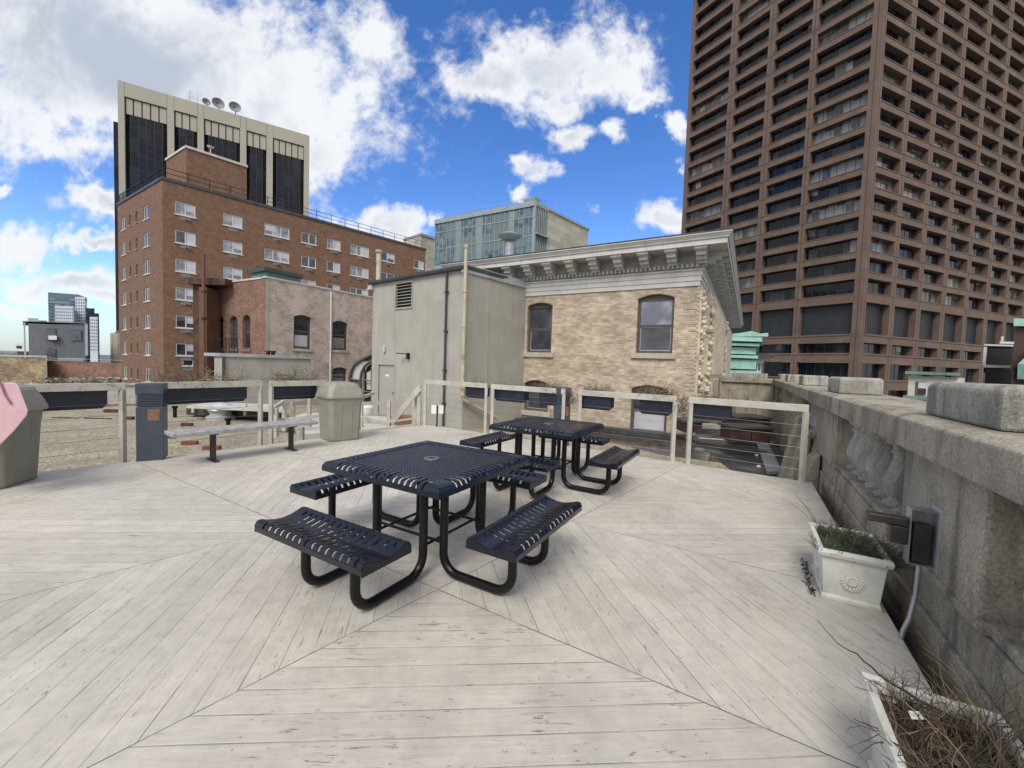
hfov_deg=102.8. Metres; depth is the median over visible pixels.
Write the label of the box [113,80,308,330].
office tower
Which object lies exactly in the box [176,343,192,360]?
window
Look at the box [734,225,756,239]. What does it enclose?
window
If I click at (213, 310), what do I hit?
rusty duct
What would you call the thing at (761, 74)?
window
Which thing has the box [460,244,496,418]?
soil pipe
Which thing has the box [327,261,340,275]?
window
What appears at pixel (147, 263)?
window
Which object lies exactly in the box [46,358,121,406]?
brick wall
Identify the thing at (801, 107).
window
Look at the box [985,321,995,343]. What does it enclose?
window
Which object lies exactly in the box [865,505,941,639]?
electrical outlet box
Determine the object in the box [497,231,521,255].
roof vent
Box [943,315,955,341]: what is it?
window
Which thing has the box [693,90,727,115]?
window
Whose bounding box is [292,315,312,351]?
window
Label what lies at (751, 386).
stone parapet
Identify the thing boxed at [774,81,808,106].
window
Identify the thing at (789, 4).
window
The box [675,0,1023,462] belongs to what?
granite tower
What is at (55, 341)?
corrugated house
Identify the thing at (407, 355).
flood light
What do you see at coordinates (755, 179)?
window
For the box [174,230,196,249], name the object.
window
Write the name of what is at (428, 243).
cream building
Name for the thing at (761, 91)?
window
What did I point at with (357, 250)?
window
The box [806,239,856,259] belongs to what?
window
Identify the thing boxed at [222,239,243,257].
window
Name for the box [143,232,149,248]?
window
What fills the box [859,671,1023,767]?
planter box
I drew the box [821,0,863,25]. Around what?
window
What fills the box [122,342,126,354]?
window
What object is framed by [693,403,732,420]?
trough planter
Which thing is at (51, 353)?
window
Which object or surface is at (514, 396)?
trough planter
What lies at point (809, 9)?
window
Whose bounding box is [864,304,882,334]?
window
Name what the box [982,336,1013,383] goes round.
glass rooftop box
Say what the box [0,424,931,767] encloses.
deck
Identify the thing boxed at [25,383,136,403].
roof curb
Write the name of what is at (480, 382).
dried plant
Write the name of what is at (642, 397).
railing panel
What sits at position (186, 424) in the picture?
loose brick
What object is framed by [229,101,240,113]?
satellite dish
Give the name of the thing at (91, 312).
glass tower
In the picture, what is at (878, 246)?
window
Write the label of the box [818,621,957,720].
bare branch
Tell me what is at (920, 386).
window
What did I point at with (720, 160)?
window
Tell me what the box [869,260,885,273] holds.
window
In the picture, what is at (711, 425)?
pale curb
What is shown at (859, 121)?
window
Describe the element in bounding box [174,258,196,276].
window
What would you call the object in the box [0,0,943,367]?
sky
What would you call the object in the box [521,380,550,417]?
window
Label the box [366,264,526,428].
stucco penthouse
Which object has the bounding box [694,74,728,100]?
window
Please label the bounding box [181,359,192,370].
window
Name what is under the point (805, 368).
window
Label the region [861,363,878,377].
window
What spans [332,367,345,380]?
window
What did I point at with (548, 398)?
trough planter
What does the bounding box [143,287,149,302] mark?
window
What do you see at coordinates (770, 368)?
window
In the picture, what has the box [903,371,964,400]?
cream building
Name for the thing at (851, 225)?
window
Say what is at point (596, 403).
trough planter
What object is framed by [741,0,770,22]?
window
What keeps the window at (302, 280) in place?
in the apartment building at (184, 214)
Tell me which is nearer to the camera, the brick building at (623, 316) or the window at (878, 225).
the brick building at (623, 316)
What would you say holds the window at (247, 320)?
in the brick building at (278, 311)
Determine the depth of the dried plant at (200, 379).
6.44 m
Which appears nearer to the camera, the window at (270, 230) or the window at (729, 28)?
the window at (270, 230)
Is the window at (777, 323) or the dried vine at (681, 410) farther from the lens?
the window at (777, 323)
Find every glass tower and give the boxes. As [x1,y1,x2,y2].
[48,292,87,361]
[87,308,99,361]
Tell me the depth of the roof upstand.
14.13 m
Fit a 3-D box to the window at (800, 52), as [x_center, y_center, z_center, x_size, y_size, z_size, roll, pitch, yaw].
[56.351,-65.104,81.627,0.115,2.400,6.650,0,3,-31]
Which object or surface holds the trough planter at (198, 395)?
attached to the railing panel at (213, 384)
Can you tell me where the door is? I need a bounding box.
[377,363,394,416]
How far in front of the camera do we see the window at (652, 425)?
14.62 m
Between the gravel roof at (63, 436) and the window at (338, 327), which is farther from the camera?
the window at (338, 327)
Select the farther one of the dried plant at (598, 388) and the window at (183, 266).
the window at (183, 266)
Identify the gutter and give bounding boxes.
[818,483,966,703]
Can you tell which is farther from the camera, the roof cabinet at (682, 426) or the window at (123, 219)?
the window at (123, 219)
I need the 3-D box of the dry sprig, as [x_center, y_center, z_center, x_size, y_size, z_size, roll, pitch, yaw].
[2.483,1.073,3.555,0.130,0.124,0.884,3,3,24]
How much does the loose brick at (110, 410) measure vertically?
0.120 m
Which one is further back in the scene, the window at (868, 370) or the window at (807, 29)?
the window at (807, 29)
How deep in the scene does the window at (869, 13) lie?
74.19 m
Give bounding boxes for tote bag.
[0,379,27,444]
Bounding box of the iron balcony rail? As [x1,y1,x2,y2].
[213,338,238,353]
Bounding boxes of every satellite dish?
[202,98,210,105]
[212,97,224,108]
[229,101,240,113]
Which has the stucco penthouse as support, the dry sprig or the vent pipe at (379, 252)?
the vent pipe at (379, 252)
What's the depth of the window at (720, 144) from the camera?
97.26 m
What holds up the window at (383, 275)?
in the apartment building at (184, 214)
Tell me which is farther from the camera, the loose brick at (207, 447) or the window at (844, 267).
the window at (844, 267)
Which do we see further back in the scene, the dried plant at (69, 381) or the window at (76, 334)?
the window at (76, 334)
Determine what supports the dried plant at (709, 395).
in the trough planter at (713, 412)
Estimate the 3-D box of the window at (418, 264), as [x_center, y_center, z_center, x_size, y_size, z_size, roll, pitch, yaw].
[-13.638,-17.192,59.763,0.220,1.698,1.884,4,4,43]
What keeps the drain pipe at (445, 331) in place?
attached to the stucco penthouse
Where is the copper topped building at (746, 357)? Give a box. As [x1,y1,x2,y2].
[730,331,774,376]
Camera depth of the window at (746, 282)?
89.53 m
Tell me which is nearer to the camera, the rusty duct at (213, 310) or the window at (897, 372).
the rusty duct at (213, 310)
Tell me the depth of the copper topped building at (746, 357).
43.75 m
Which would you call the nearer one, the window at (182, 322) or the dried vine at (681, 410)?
the dried vine at (681, 410)
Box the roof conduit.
[684,436,771,444]
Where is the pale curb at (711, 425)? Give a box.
[702,423,720,428]
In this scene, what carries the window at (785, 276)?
in the granite tower at (854, 174)
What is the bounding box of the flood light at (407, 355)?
[396,353,409,358]
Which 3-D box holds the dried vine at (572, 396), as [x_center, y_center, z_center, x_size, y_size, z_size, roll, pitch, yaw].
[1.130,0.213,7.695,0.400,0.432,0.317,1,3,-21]
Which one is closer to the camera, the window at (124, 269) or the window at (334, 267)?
the window at (124, 269)
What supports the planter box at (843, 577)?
on the deck
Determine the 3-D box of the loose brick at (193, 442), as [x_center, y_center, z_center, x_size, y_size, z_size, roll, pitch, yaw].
[-8.303,1.513,10.539,0.340,0.090,0.150,1,3,-17]
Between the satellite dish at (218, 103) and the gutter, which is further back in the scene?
the satellite dish at (218, 103)
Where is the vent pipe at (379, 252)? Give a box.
[375,249,382,279]
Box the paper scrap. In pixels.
[908,711,923,719]
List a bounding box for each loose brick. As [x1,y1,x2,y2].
[103,409,117,412]
[127,416,134,419]
[181,423,192,425]
[181,440,198,444]
[202,445,221,449]
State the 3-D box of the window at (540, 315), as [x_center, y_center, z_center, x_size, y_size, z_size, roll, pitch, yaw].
[1.126,-2.174,16.526,1.400,2.176,0.320,3,3,30]
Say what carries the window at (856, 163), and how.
in the granite tower at (854, 174)
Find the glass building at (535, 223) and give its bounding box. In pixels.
[434,196,589,269]
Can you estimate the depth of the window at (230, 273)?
43.19 m
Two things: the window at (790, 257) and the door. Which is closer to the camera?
the door
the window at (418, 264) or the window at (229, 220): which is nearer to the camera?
the window at (229, 220)
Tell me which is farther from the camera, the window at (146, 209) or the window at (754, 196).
the window at (754, 196)
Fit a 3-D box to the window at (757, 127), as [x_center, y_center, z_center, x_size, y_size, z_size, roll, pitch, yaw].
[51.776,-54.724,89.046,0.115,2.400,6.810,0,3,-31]
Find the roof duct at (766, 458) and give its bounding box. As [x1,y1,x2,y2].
[756,444,779,474]
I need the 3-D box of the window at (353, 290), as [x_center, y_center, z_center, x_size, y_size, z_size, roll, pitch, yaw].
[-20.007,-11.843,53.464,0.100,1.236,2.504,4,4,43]
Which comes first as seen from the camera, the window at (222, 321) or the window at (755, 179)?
the window at (222, 321)
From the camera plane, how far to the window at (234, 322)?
25.72 m
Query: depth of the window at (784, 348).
84.44 m
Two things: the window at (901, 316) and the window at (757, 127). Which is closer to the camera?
the window at (901, 316)
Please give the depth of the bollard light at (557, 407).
7.70 m
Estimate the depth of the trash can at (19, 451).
4.56 m
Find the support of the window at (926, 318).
in the granite tower at (854, 174)
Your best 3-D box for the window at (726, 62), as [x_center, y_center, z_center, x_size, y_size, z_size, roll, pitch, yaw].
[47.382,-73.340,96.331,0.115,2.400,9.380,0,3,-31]
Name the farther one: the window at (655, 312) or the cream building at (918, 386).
the cream building at (918, 386)
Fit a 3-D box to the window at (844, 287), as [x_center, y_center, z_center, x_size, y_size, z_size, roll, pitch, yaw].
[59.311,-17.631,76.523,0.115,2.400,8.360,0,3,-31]
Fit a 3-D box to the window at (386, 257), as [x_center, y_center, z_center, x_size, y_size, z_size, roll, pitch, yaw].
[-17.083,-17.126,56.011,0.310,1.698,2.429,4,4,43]
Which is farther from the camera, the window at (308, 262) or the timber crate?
the window at (308, 262)
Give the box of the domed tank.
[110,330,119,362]
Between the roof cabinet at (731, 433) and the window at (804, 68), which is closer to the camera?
the roof cabinet at (731, 433)
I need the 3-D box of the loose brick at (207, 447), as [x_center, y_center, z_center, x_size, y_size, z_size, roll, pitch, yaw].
[-7.385,1.565,10.062,0.360,0.090,0.150,1,3,-11]
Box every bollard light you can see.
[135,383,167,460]
[553,387,570,445]
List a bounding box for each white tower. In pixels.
[55,306,73,322]
[75,297,86,361]
[90,317,98,361]
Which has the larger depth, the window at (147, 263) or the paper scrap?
the window at (147, 263)
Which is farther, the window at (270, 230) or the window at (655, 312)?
the window at (270, 230)
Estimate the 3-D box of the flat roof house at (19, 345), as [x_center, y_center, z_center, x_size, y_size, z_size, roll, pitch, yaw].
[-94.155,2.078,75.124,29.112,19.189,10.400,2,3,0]
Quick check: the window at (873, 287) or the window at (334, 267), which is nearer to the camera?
the window at (334, 267)
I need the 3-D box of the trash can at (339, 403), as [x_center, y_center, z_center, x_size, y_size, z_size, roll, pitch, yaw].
[-3.238,0.494,7.697,0.704,1.080,0.704,-1,4,-45]
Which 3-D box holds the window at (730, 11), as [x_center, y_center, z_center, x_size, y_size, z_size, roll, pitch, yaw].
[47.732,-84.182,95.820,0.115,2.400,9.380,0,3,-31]
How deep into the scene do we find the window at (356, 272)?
53.29 m
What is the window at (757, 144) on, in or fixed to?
in the granite tower at (854, 174)
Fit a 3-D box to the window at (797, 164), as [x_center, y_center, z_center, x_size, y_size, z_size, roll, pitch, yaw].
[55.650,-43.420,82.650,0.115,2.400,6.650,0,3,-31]
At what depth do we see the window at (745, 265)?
89.53 m
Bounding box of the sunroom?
[348,353,371,401]
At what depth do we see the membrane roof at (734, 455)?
11.78 m
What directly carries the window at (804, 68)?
in the granite tower at (854, 174)
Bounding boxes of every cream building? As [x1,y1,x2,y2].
[403,233,434,270]
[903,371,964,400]
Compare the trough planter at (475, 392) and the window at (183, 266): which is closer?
the trough planter at (475, 392)
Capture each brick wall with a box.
[0,354,46,382]
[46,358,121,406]
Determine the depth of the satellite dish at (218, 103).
113.45 m
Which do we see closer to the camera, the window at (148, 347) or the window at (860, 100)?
the window at (148, 347)
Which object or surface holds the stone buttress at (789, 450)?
on the gravel roof at (63, 436)
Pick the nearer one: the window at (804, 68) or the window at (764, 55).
the window at (804, 68)
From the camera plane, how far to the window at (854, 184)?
75.54 m
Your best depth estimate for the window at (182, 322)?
40.54 m
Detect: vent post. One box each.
[172,406,177,417]
[225,418,231,424]
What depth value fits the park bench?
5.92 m
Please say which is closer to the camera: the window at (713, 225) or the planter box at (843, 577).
the planter box at (843, 577)
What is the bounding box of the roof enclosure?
[204,353,312,404]
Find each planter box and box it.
[808,522,894,611]
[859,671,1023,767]
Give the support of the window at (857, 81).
in the granite tower at (854, 174)
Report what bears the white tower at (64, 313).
on the ground
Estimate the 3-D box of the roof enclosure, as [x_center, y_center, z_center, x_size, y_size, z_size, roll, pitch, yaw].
[-12.673,-0.025,20.512,2.690,2.900,4.056,4,4,40]
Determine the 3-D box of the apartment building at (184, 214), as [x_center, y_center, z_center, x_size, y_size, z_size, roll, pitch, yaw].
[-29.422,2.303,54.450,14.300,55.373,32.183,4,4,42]
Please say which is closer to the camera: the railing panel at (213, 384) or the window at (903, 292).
the railing panel at (213, 384)
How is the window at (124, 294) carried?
in the apartment building at (184, 214)
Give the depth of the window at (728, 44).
96.24 m
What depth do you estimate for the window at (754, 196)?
89.77 m
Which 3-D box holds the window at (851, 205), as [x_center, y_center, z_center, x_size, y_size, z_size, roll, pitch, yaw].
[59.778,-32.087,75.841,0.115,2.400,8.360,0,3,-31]
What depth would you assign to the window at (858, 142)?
75.26 m
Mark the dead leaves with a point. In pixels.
(812, 589)
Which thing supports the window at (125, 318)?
in the apartment building at (184, 214)
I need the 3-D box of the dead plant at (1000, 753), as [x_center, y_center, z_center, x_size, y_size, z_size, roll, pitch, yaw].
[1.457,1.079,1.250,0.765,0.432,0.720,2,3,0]
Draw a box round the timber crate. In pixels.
[394,414,411,425]
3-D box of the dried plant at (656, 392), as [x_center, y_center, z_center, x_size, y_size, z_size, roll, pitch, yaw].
[2.501,0.123,6.917,0.964,0.469,0.653,4,4,43]
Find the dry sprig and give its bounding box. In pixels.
[782,494,816,522]
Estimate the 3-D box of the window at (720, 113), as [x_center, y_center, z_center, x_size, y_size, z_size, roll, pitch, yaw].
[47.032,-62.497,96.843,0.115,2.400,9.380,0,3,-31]
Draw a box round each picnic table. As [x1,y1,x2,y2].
[254,440,581,609]
[460,416,639,497]
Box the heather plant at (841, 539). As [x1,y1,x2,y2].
[805,518,915,571]
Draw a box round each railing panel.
[26,383,126,462]
[140,381,262,445]
[268,380,325,443]
[423,380,487,432]
[490,384,565,445]
[577,390,677,461]
[685,397,809,482]
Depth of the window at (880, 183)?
73.27 m
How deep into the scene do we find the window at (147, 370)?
42.02 m
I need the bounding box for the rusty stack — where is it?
[201,253,206,380]
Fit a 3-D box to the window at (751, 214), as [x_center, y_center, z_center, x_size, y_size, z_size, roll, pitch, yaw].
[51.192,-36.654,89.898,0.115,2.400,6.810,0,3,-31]
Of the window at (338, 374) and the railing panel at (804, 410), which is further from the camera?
the window at (338, 374)
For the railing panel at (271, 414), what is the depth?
7.26 m
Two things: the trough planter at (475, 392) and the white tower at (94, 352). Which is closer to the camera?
the trough planter at (475, 392)
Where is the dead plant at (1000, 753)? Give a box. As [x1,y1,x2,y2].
[845,630,1023,767]
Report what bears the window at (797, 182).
in the granite tower at (854, 174)
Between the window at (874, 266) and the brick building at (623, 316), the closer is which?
the brick building at (623, 316)
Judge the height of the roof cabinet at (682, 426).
0.365 m
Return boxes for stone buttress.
[778,413,801,477]
[786,430,810,479]
[805,450,819,491]
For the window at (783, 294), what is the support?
in the granite tower at (854, 174)
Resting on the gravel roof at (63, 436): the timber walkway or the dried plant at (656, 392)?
the timber walkway
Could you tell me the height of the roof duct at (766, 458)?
0.100 m
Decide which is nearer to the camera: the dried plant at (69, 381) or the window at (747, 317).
the dried plant at (69, 381)
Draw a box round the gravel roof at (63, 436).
[38,403,729,471]
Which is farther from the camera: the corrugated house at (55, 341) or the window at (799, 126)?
the window at (799, 126)
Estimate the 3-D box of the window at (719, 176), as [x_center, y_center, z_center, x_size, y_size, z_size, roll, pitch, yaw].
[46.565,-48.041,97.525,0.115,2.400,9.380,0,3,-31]
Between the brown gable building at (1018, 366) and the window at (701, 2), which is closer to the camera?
the brown gable building at (1018, 366)
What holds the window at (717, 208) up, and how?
in the granite tower at (854, 174)
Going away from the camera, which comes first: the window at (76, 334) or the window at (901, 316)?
the window at (76, 334)
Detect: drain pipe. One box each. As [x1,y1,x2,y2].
[329,291,331,381]
[441,273,448,425]
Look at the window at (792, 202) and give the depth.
83.05 m
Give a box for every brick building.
[206,267,372,404]
[440,227,743,460]
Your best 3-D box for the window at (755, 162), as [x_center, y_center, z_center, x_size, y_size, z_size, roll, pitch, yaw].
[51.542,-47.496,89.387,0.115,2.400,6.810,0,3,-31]
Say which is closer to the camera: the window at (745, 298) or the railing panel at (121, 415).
the railing panel at (121, 415)
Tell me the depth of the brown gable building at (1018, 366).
33.82 m
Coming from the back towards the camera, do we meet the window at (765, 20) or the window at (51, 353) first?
the window at (765, 20)
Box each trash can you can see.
[0,382,48,488]
[315,381,364,441]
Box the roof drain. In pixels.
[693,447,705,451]
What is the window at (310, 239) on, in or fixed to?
in the apartment building at (184, 214)
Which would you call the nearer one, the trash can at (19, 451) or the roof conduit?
the trash can at (19, 451)
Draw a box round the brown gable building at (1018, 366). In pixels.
[1011,318,1023,384]
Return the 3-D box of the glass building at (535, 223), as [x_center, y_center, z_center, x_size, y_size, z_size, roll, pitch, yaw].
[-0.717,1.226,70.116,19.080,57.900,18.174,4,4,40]
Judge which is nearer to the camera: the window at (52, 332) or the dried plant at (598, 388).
the dried plant at (598, 388)
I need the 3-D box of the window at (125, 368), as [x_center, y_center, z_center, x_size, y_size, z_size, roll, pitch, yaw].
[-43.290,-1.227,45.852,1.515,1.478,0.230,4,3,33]
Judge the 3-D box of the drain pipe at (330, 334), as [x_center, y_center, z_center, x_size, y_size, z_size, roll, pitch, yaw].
[-12.160,-2.787,27.398,0.106,6.800,0.106,2,3,0]
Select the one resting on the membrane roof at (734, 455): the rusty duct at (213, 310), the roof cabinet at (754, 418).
the roof cabinet at (754, 418)
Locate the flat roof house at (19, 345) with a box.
[0,343,28,357]
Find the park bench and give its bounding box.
[164,419,317,462]
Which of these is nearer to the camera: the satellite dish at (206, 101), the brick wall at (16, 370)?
the brick wall at (16, 370)
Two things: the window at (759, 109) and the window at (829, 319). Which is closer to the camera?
the window at (829, 319)
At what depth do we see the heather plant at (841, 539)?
2.82 m
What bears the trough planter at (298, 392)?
attached to the railing panel at (271, 414)
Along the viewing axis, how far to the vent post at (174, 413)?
14.88 m
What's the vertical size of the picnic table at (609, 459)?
0.741 m
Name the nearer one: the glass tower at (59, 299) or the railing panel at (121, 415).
the railing panel at (121, 415)
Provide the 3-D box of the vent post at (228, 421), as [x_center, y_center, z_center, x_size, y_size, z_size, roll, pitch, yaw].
[-8.657,1.245,12.476,0.180,0.420,0.171,2,3,0]
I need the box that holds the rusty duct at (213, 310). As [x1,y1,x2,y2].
[187,277,232,376]
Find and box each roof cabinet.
[676,417,704,432]
[718,422,774,442]
[721,413,773,425]
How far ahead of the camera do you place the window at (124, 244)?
45.23 m
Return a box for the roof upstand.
[514,417,693,441]
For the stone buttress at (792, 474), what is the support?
on the gravel roof at (63, 436)
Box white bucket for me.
[363,405,372,415]
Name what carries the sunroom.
on the gravel roof at (63, 436)
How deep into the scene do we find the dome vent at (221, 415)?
14.49 m
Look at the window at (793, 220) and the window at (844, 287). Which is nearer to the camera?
the window at (844, 287)
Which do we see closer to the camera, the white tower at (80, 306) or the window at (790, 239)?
the window at (790, 239)
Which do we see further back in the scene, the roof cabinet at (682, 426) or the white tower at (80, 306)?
the white tower at (80, 306)
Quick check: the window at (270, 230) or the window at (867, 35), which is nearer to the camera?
the window at (270, 230)
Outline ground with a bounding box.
[100,355,669,455]
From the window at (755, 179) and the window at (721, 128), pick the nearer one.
the window at (755, 179)
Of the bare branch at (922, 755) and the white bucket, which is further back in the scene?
the white bucket
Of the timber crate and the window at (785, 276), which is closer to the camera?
the timber crate
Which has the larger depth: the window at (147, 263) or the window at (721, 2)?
the window at (721, 2)
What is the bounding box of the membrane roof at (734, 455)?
[693,422,782,476]
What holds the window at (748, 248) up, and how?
in the granite tower at (854, 174)
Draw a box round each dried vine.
[565,384,578,405]
[667,391,697,422]
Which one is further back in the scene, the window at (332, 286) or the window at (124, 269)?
the window at (332, 286)
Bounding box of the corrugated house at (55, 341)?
[23,318,87,381]
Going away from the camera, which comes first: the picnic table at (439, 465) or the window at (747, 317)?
the picnic table at (439, 465)
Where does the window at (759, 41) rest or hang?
in the granite tower at (854, 174)
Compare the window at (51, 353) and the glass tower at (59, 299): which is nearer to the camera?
the window at (51, 353)
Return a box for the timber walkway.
[186,385,421,440]
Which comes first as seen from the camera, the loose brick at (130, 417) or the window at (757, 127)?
the loose brick at (130, 417)
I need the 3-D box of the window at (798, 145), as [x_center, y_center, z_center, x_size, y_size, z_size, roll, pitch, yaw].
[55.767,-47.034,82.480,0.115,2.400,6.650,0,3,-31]
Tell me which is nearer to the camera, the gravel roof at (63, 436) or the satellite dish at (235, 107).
the gravel roof at (63, 436)
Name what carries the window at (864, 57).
in the granite tower at (854, 174)
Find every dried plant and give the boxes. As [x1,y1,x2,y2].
[14,371,118,398]
[133,361,258,392]
[258,365,331,387]
[467,377,490,387]
[534,378,567,392]
[575,379,617,397]
[635,377,686,403]
[688,389,733,405]
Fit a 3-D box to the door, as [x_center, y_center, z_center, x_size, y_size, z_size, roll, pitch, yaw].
[-5.242,0.237,17.086,1.192,2.168,0.138,4,3,38]
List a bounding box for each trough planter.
[39,391,106,410]
[166,387,246,404]
[268,385,316,399]
[465,387,489,398]
[494,389,528,402]
[539,392,555,405]
[582,396,613,410]
[639,400,672,415]
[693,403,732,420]
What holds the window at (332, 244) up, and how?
in the apartment building at (184, 214)
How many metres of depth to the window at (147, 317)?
41.93 m
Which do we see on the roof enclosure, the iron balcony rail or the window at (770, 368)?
the iron balcony rail
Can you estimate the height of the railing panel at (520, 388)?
1.230 m
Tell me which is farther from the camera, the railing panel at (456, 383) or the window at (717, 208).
the window at (717, 208)
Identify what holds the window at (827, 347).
in the granite tower at (854, 174)
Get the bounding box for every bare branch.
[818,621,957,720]
[847,719,931,760]
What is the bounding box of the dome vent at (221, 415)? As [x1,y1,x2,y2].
[205,402,235,420]
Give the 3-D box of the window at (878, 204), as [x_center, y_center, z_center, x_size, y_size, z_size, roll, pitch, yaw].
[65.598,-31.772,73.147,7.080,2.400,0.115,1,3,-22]
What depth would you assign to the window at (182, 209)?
40.07 m
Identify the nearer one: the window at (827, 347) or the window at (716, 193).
the window at (827, 347)
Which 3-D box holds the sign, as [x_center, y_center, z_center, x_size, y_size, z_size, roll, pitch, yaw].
[-1.752,0.820,9.552,0.280,0.650,0.040,2,3,0]
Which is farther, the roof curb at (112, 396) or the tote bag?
the roof curb at (112, 396)
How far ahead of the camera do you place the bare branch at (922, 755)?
1.29 m
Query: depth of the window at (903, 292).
81.14 m
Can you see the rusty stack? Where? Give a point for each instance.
(203, 317)
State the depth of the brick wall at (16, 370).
26.03 m
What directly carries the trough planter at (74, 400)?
attached to the railing panel at (121, 415)
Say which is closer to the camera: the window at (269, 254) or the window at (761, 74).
the window at (269, 254)
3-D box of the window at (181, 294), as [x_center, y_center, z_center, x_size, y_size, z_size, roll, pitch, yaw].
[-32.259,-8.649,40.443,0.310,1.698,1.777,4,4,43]
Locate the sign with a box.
[431,405,442,426]
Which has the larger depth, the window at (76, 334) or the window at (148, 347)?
the window at (76, 334)
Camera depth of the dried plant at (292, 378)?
7.57 m
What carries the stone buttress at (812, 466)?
on the gravel roof at (63, 436)
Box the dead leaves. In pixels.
[800,557,817,596]
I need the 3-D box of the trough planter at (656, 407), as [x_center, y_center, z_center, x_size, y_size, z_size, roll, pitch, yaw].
[2.452,0.389,6.951,0.526,0.257,0.200,4,3,32]
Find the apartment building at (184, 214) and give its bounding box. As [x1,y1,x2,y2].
[117,145,425,405]
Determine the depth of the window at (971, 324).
87.46 m
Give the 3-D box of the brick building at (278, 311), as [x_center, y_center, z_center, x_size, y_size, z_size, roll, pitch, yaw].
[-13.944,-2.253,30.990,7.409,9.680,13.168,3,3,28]
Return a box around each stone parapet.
[706,373,773,426]
[772,374,1023,742]
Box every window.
[46,329,56,340]
[47,348,56,358]
[72,330,81,341]
[121,217,125,231]
[121,242,125,256]
[122,267,125,280]
[122,292,126,305]
[122,317,126,330]
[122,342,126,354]
[124,366,127,379]
[142,204,148,220]
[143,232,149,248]
[143,260,149,275]
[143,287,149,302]
[144,342,150,355]
[145,315,150,328]
[146,368,150,381]
[174,201,196,221]
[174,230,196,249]
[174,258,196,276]
[174,287,192,305]
[176,315,192,332]
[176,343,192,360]
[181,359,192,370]
[221,318,224,350]
[222,213,243,231]
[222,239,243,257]
[223,266,241,279]
[228,317,237,350]
[240,316,250,351]
[264,223,288,241]
[264,248,288,265]
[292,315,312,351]
[301,232,315,248]
[301,255,315,271]
[301,279,315,285]
[326,238,340,253]
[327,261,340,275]
[327,283,339,289]
[331,321,348,352]
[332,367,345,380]
[350,244,368,259]
[350,266,368,280]
[350,287,367,295]
[381,252,394,265]
[381,272,393,278]
[414,259,423,271]
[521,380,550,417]
[523,303,553,356]
[625,385,669,440]
[631,295,675,358]
[687,219,720,232]
[688,203,721,221]
[689,187,722,206]
[690,155,724,176]
[690,171,723,191]
[691,139,725,161]
[692,123,725,146]
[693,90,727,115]
[693,106,726,130]
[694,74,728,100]
[695,57,729,84]
[696,40,730,69]
[697,7,732,38]
[697,24,731,53]
[698,0,727,22]
[699,0,707,6]
[730,190,759,208]
[730,208,758,224]
[731,173,760,191]
[731,312,751,333]
[732,156,761,175]
[733,138,762,158]
[734,121,763,141]
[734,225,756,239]
[735,103,764,125]
[736,85,765,108]
[736,242,755,255]
[737,68,766,91]
[737,259,754,271]
[738,50,767,74]
[739,32,768,57]
[739,276,753,287]
[740,14,769,40]
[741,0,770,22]
[741,293,752,304]
[742,0,1023,400]
[759,344,791,352]
[760,309,793,336]
[762,288,794,302]
[763,269,795,284]
[764,251,797,267]
[764,362,789,375]
[765,232,798,249]
[766,214,799,231]
[767,195,800,214]
[769,176,801,196]
[770,157,803,178]
[771,138,804,160]
[772,119,805,142]
[773,100,806,124]
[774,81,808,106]
[775,62,809,87]
[776,42,810,69]
[777,23,811,51]
[779,3,813,32]
[780,0,800,13]
[798,362,848,377]
[800,343,849,352]
[801,303,852,335]
[803,280,854,297]
[805,260,855,278]
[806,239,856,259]
[807,218,858,240]
[808,198,859,221]
[810,177,861,202]
[811,156,862,182]
[812,135,864,163]
[813,114,865,144]
[815,92,867,124]
[816,71,868,104]
[817,50,870,85]
[818,28,871,65]
[820,6,873,45]
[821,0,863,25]
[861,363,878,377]
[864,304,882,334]
[867,281,884,294]
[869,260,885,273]
[870,239,887,253]
[872,219,888,232]
[873,198,890,211]
[875,177,891,191]
[889,365,904,379]
[893,308,909,337]
[915,382,925,394]
[919,311,933,339]
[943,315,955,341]
[965,318,976,343]
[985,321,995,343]
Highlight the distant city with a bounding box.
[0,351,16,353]
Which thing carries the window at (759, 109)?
in the granite tower at (854, 174)

